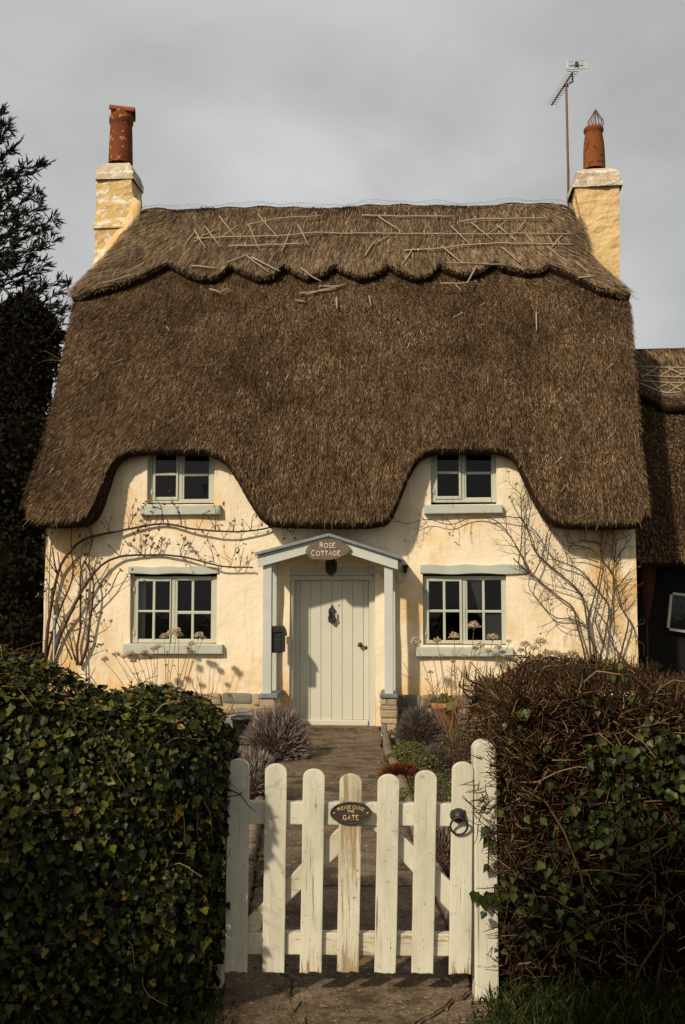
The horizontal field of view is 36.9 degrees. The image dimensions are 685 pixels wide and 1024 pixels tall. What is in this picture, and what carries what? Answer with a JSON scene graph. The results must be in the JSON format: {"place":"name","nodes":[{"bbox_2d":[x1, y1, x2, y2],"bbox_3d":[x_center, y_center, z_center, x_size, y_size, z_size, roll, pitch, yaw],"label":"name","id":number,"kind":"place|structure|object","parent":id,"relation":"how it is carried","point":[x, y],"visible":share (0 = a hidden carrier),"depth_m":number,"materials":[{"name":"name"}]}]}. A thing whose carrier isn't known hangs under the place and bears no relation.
{"place":"outdoors","nodes":[
{"label":"outdoors","id":0,"kind":"place"},
{"bbox_2d":[0,646,67,690],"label":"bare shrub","id":1,"kind":"object","parent":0,"point":[31,663],"visible":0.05,"depth_m":11.39,"materials":[{"name":"brown plant"}]},
{"bbox_2d":[183,1000,245,1023],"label":"grass","id":2,"kind":"structure","parent":0,"point":[232,1022],"depth_m":4.09,"materials":[{"name":"plant"}]},
{"bbox_2d":[188,730,483,958],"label":"garden soil","id":3,"kind":"structure","parent":0,"point":[330,870],"depth_m":8.99,"materials":[{"name":"brown soil"}]},
{"bbox_2d":[51,615,56,687],"bbox_3d":[-3.347,1.919,11.884,0.070,1.452,0.053,0,-5,0],"label":"garden stake","id":4,"kind":"object","parent":3,"relation":"on","point":[54,617],"visible":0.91,"depth_m":11.92,"materials":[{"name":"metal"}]},
{"bbox_2d":[100,627,205,710],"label":"dried flowers","id":5,"kind":"object","parent":3,"relation":"on","point":[157,646],"visible":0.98,"depth_m":12.76,"materials":[{"name":"beige plant"}]},
{"bbox_2d":[198,726,247,753],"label":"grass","id":6,"kind":"structure","parent":3,"relation":"on","point":[238,739],"depth_m":11.34,"materials":[{"name":"plant"}]},
{"bbox_2d":[231,715,254,735],"bbox_3d":[-1.167,2.539,12.053,0.294,0.282,0.294,0,-5,0],"label":"dark pot","id":7,"kind":"object","parent":3,"relation":"on","point":[237,720],"visible":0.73,"depth_m":11.95,"materials":[{"name":"black metal"}]},
{"bbox_2d":[248,882,251,910],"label":"edging stone","id":8,"kind":"object","parent":3,"relation":"on","point":[249,891],"visible":0.1,"depth_m":5.66,"materials":[{"name":"grey stone"}]},
{"bbox_2d":[248,844,256,888],"bbox_3d":[-0.579,2.159,6.231,0.107,0.105,0.847,0,-5,-3],"label":"edging stone","id":9,"kind":"object","parent":3,"relation":"on","point":[252,852],"visible":0.41,"depth_m":6.24,"materials":[{"name":"grey stone"}]},
{"bbox_2d":[249,824,260,851],"bbox_3d":[-0.621,2.229,7.086,0.107,0.105,0.846,0,-5,-3],"label":"edging stone","id":10,"kind":"object","parent":3,"relation":"on","point":[254,830],"visible":0.52,"depth_m":6.97,"materials":[{"name":"beige stone"}]},
{"bbox_2d":[249,848,263,898],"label":"weeds","id":11,"kind":"object","parent":3,"relation":"on","point":[260,865],"visible":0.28,"depth_m":6.17,"materials":[{"name":"green plant"}]},
{"bbox_2d":[237,741,278,799],"bbox_3d":[-0.749,2.197,8.418,0.574,0.637,0.586,-2,-5,26],"label":"lavender bush","id":12,"kind":"object","parent":3,"relation":"on","point":[258,763],"visible":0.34,"depth_m":8.31,"materials":[{"name":"grey plant"}]},
{"bbox_2d":[254,796,264,799],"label":"edging stone","id":13,"kind":"object","parent":3,"relation":"on","point":[259,797],"visible":0.1,"depth_m":8.17,"materials":[{"name":"beige stone"}]},
{"bbox_2d":[237,700,315,762],"bbox_3d":[-0.702,2.310,10.708,0.872,0.712,0.821,0,-5,0],"label":"lavender bush","id":14,"kind":"object","parent":3,"relation":"on","point":[283,734],"visible":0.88,"depth_m":10.54,"materials":[{"name":"grey plant"}]},
{"bbox_2d":[382,731,391,746],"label":"edging stone","id":15,"kind":"object","parent":3,"relation":"on","point":[386,736],"visible":0.78,"depth_m":11.58,"materials":[{"name":"beige stone"}]},
{"bbox_2d":[383,744,397,762],"bbox_3d":[0.497,2.514,10.588,0.107,0.105,1.015,0,-5,-1],"label":"edging stone","id":16,"kind":"object","parent":3,"relation":"on","point":[387,748],"visible":0.58,"depth_m":10.72,"materials":[{"name":"beige stone"}]},
{"bbox_2d":[388,727,398,736],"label":"ground cover plant","id":17,"kind":"object","parent":3,"relation":"on","point":[394,732],"visible":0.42,"depth_m":12.28,"materials":[{"name":"green plant"}]},
{"bbox_2d":[390,759,407,780],"bbox_3d":[0.518,2.430,9.563,0.107,0.105,1.015,0,-5,-1],"label":"edging stone","id":18,"kind":"object","parent":3,"relation":"on","point":[393,761],"visible":0.2,"depth_m":9.22,"materials":[{"name":"beige stone"}]},
{"bbox_2d":[376,759,423,784],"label":"heather","id":19,"kind":"object","parent":3,"relation":"on","point":[408,769],"visible":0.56,"depth_m":9.29,"materials":[{"name":"red plant"}]},
{"bbox_2d":[381,747,420,766],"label":"ground cover plant","id":20,"kind":"object","parent":3,"relation":"on","point":[399,752],"visible":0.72,"depth_m":10.25,"materials":[{"name":"green plant"}]},
{"bbox_2d":[383,741,428,757],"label":"ground cover plant","id":21,"kind":"object","parent":3,"relation":"on","point":[409,745],"visible":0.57,"depth_m":10.93,"materials":[{"name":"green plant"}]},
{"bbox_2d":[399,778,413,801],"bbox_3d":[0.532,2.347,8.538,0.115,0.105,1.013,0,-5,0],"label":"edging stone","id":22,"kind":"object","parent":3,"relation":"on","point":[403,782],"visible":0.45,"depth_m":8.64,"materials":[{"name":"beige stone"}]},
{"bbox_2d":[409,801,413,838],"bbox_3d":[0.536,2.264,7.513,0.110,0.105,1.013,0,-5,0],"label":"edging stone","id":23,"kind":"object","parent":3,"relation":"on","point":[412,829],"visible":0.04,"depth_m":7.21,"materials":[{"name":"beige stone"}]},
{"bbox_2d":[399,785,438,801],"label":"ground cover plant","id":24,"kind":"object","parent":3,"relation":"on","point":[405,793],"visible":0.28,"depth_m":8.32,"materials":[{"name":"green plant"}]},
{"bbox_2d":[395,701,445,747],"bbox_3d":[0.896,2.462,11.764,0.635,0.624,0.630,0,-5,0],"label":"lavender bush","id":25,"kind":"object","parent":3,"relation":"on","point":[418,724],"visible":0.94,"depth_m":11.64,"materials":[{"name":"grey plant"}]},
{"bbox_2d":[411,751,445,774],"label":"ground cover plant","id":26,"kind":"object","parent":3,"relation":"on","point":[427,758],"visible":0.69,"depth_m":9.74,"materials":[{"name":"green plant"}]},
{"bbox_2d":[407,770,451,799],"bbox_3d":[0.761,2.364,9.018,0.593,0.134,1.209,0,-5,0],"label":"ground cover plant","id":27,"kind":"object","parent":3,"relation":"on","point":[443,777],"visible":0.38,"depth_m":8.89,"materials":[{"name":"green plant"}]},
{"bbox_2d":[422,742,451,768],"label":"lavender bush","id":28,"kind":"object","parent":3,"relation":"on","point":[439,751],"visible":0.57,"depth_m":10.19,"materials":[{"name":"grey plant"}]},
{"bbox_2d":[435,858,445,874],"bbox_3d":[0.547,2.180,6.487,0.107,0.105,1.015,0,-5,-2],"label":"edging stone","id":29,"kind":"object","parent":3,"relation":"on","point":[438,865],"visible":0.09,"depth_m":6.12,"materials":[{"name":"grey stone"}]},
{"bbox_2d":[398,647,484,766],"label":"dried flowers","id":30,"kind":"object","parent":3,"relation":"on","point":[451,739],"visible":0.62,"depth_m":10.33,"materials":[{"name":"brown plant"}]},
{"bbox_2d":[435,826,450,875],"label":"lavender bush","id":31,"kind":"object","parent":3,"relation":"on","point":[443,842],"visible":0.42,"depth_m":6.27,"materials":[{"name":"brown plant"}]},
{"bbox_2d":[437,899,448,926],"bbox_3d":[0.572,2.097,5.462,0.107,0.105,1.015,0,-5,-1],"label":"edging stone","id":32,"kind":"object","parent":3,"relation":"on","point":[445,911],"visible":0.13,"depth_m":5.32,"materials":[{"name":"grey stone"}]},
{"bbox_2d":[424,693,462,740],"bbox_3d":[1.213,2.421,12.207,0.403,0.544,0.576,-2,-5,20],"label":"terracotta pot","id":33,"kind":"object","parent":3,"relation":"on","point":[446,699],"visible":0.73,"depth_m":12.06,"materials":[{"name":"ceramic"}]},
{"bbox_2d":[441,727,473,748],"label":"ground cover plant","id":34,"kind":"object","parent":3,"relation":"on","point":[454,733],"visible":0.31,"depth_m":11.57,"materials":[{"name":"green plant"}]},
{"bbox_2d":[409,621,511,732],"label":"dried flowers","id":35,"kind":"object","parent":3,"relation":"on","point":[474,625],"visible":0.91,"depth_m":12.29,"materials":[{"name":"beige plant"}]},
{"bbox_2d":[514,637,577,687],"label":"dried flowers","id":36,"kind":"object","parent":3,"relation":"on","point":[540,642],"visible":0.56,"depth_m":12.27,"materials":[{"name":"beige plant"}]},
{"bbox_2d":[0,0,684,413],"label":"sky","id":37,"kind":"structure","parent":0,"point":[317,103],"materials":[{"name":"grey"}]},
{"bbox_2d":[249,725,448,930],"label":"path","id":38,"kind":"structure","parent":0,"point":[333,762],"depth_m":7.29,"materials":[{"name":"brown stone"}]},
{"bbox_2d":[178,954,524,1023],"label":"pavement","id":39,"kind":"structure","parent":0,"point":[367,994],"depth_m":4.30,"materials":[{"name":"brown stone"}]},
{"bbox_2d":[209,962,495,1023],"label":"grit","id":40,"kind":"object","parent":39,"relation":"on","point":[456,1015],"visible":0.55,"depth_m":4.18,"materials":[{"name":"gravel"}]},
{"bbox_2d":[23,683,680,1023],"bbox_3d":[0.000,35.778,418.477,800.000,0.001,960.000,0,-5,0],"label":"ground","id":41,"kind":"structure","parent":0,"point":[470,977],"depth_m":4.59,"materials":[{"name":"brown soil"}]},
{"bbox_2d":[0,506,45,681],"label":"evergreen shrub","id":42,"kind":"object","parent":41,"relation":"on","point":[22,571],"visible":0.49,"depth_m":16.14,"materials":[{"name":"green plant"}]},
{"bbox_2d":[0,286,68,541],"bbox_3d":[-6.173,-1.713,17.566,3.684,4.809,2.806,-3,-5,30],"label":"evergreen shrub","id":43,"kind":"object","parent":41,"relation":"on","point":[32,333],"visible":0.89,"depth_m":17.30,"materials":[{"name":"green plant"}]},
{"bbox_2d":[0,102,72,326],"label":"conifer tree","id":44,"kind":"object","parent":41,"relation":"on","point":[11,261],"visible":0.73,"depth_m":20.46,"materials":[{"name":"green plant"}]},
{"bbox_2d":[0,983,225,1023],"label":"grass","id":45,"kind":"structure","parent":41,"relation":"on","point":[169,1021],"depth_m":4.01,"materials":[{"name":"plant"}]},
{"bbox_2d":[0,621,260,1023],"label":"ivy hedge","id":46,"kind":"object","parent":41,"relation":"on","point":[114,824],"visible":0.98,"depth_m":3.98,"materials":[{"name":"green plant"}]},
{"bbox_2d":[205,750,225,987],"bbox_3d":[-0.553,1.680,4.479,0.075,1.327,0.100,0,-5,0],"label":"gate post","id":47,"kind":"object","parent":41,"relation":"on","point":[221,974],"visible":0.05,"depth_m":4.42,"materials":[{"name":"paint"}]},
{"bbox_2d":[19,105,650,736],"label":"cottage","id":48,"kind":"structure","parent":41,"relation":"on","point":[357,379],"depth_m":13.51,"materials":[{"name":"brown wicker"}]},
{"bbox_2d":[35,532,139,665],"bbox_3d":[-3.319,1.126,13.312,1.412,1.728,0.188,0,-5,5],"label":"climbing rose","id":49,"kind":"object","parent":48,"relation":"attached to","point":[88,629],"visible":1,"depth_m":13.33,"materials":[{"name":"brown plant"}]},
{"bbox_2d":[42,490,296,662],"bbox_3d":[-2.231,0.834,13.224,3.459,2.241,0.297,-1,-5,7],"label":"climbing rose","id":50,"kind":"object","parent":48,"relation":"attached to","point":[47,646],"visible":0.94,"depth_m":13.33,"materials":[{"name":"brown plant"}]},
{"bbox_2d":[123,566,223,653],"bbox_3d":[-2.177,1.269,13.354,1.308,1.135,0.245,0,-5,5],"label":"window","id":51,"kind":"structure","parent":48,"relation":"in","point":[173,621],"depth_m":13.37,"materials":[{"name":"green paint"}]},
{"bbox_2d":[140,456,220,515],"bbox_3d":[-2.106,-0.438,13.487,1.062,0.972,0.245,0,-5,5],"label":"window","id":52,"kind":"structure","parent":48,"relation":"in","point":[180,474],"depth_m":13.50,"materials":[{"name":"green paint"}]},
{"bbox_2d":[272,625,286,652],"bbox_3d":[-0.787,1.583,12.821,0.153,0.333,0.320,0,-5,5],"label":"letter box","id":53,"kind":"object","parent":48,"relation":"attached to","point":[279,633],"visible":1,"depth_m":12.68,"materials":[{"name":"black metal"}]},
{"bbox_2d":[306,539,350,559],"bbox_3d":[-0.173,0.461,12.590,0.564,0.257,0.043,0,-5,5],"label":"name sign","id":54,"kind":"object","parent":48,"relation":"attached to","point":[328,549],"visible":1,"depth_m":12.58,"materials":[{"name":"brown wood"}]},
{"bbox_2d":[325,559,336,576],"bbox_3d":[-0.142,0.604,12.905,0.142,0.430,0.143,-2,-5,27],"label":"porch lantern","id":55,"kind":"object","parent":48,"relation":"hanging from","point":[331,568],"visible":0.81,"depth_m":12.85,"materials":[{"name":"black metal"}]},
{"bbox_2d":[290,567,374,725],"bbox_3d":[-0.128,1.733,13.192,1.123,2.042,0.151,0,-5,5],"label":"door","id":56,"kind":"structure","parent":48,"relation":"in","point":[332,619],"depth_m":13.20,"materials":[{"name":"paint"}]},
{"bbox_2d":[368,566,383,578],"bbox_3d":[0.435,0.775,13.134,0.208,0.164,0.056,0,-5,5],"label":"sensor box","id":57,"kind":"object","parent":48,"relation":"attached to","point":[371,569],"visible":0.97,"depth_m":13.12,"materials":[{"name":"white plastic"}]},
{"bbox_2d":[395,565,407,582],"bbox_3d":[0.753,0.787,13.058,0.169,0.231,0.130,0,-5,5],"label":"security light","id":58,"kind":"object","parent":48,"relation":"attached to","point":[405,567],"visible":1,"depth_m":13.02,"materials":[{"name":"black plastic"}]},
{"bbox_2d":[424,455,502,513],"bbox_3d":[1.541,-0.435,13.166,0.989,0.932,0.245,0,-5,5],"label":"window","id":59,"kind":"structure","parent":48,"relation":"in","point":[428,509],"depth_m":13.18,"materials":[{"name":"green paint"}]},
{"bbox_2d":[416,564,527,656],"bbox_3d":[1.639,1.243,13.021,1.415,1.161,0.245,0,-5,5],"label":"window","id":60,"kind":"structure","parent":48,"relation":"in","point":[504,569],"depth_m":13.03,"materials":[{"name":"green paint"}]},
{"bbox_2d":[391,471,613,664],"bbox_3d":[1.962,0.785,12.778,2.960,2.662,0.399,0,-5,5],"label":"climbing rose","id":61,"kind":"object","parent":48,"relation":"attached to","point":[568,603],"visible":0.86,"depth_m":12.84,"materials":[{"name":"brown plant"}]},
{"bbox_2d":[547,60,586,206],"bbox_3d":[3.682,-6.088,17.188,0.347,2.449,1.274,1,-5,-11],"label":"television aerial","id":62,"kind":"object","parent":48,"relation":"attached to","point":[575,64],"visible":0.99,"depth_m":16.71,"materials":[{"name":"black metal"}]},
{"bbox_2d":[523,521,644,665],"bbox_3d":[2.989,1.027,12.684,1.443,2.164,0.399,0,-5,5],"label":"climbing rose","id":63,"kind":"object","parent":48,"relation":"attached to","point":[612,608],"visible":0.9,"depth_m":12.77,"materials":[{"name":"brown plant"}]},
{"bbox_2d":[471,739,498,1000],"bbox_3d":[0.600,1.654,4.350,0.102,1.359,0.100,0,-5,0],"label":"gate post","id":64,"kind":"object","parent":41,"relation":"on","point":[484,972],"visible":0.69,"depth_m":4.31,"materials":[{"name":"paint"}]},
{"bbox_2d":[224,758,473,974],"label":"garden gate","id":65,"kind":"structure","parent":64,"relation":"attached to","point":[385,942],"depth_m":4.31,"materials":[{"name":"paint"}]},
{"bbox_2d":[330,802,371,824],"bbox_3d":[0.035,1.266,4.322,0.174,0.094,0.016,0,-5,0],"label":"gate plaque","id":66,"kind":"object","parent":65,"relation":"attached to","point":[350,813],"visible":1,"depth_m":4.32,"materials":[{"name":"black metal"}]},
{"bbox_2d":[437,646,684,1000],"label":"twiggy hedge","id":67,"kind":"object","parent":41,"relation":"on","point":[588,864],"visible":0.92,"depth_m":4.22,"materials":[{"name":"brown plant"}]},
{"bbox_2d":[467,958,684,1023],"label":"grass","id":68,"kind":"structure","parent":41,"relation":"on","point":[572,1006],"depth_m":4.12,"materials":[{"name":"green plant"}]},
{"bbox_2d":[640,566,656,661],"bbox_3d":[4.136,1.756,13.795,0.213,2.086,0.208,0,-5,5],"label":"folded parasol","id":69,"kind":"object","parent":41,"relation":"on","point":[648,575],"visible":0.82,"depth_m":13.79,"materials":[{"name":"fabric"}]},
{"bbox_2d":[633,347,684,677],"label":"thatched barn","id":70,"kind":"structure","parent":41,"relation":"on","point":[660,539],"depth_m":14.10,"materials":[{"name":"plant"}]},
{"bbox_2d":[666,592,684,632],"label":"window","id":71,"kind":"structure","parent":70,"relation":"in","point":[673,593],"depth_m":13.93,"materials":[{"name":"white paint"}]},
{"bbox_2d":[468,992,519,1023],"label":"grass","id":72,"kind":"structure","parent":0,"point":[479,1002],"depth_m":4.13,"materials":[{"name":"green plant"}]},
{"bbox_2d":[643,661,662,700],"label":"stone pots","id":73,"kind":"object","parent":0,"point":[660,665],"visible":0.25,"depth_m":13.54,"materials":[{"name":"grey stone"}]}
]}

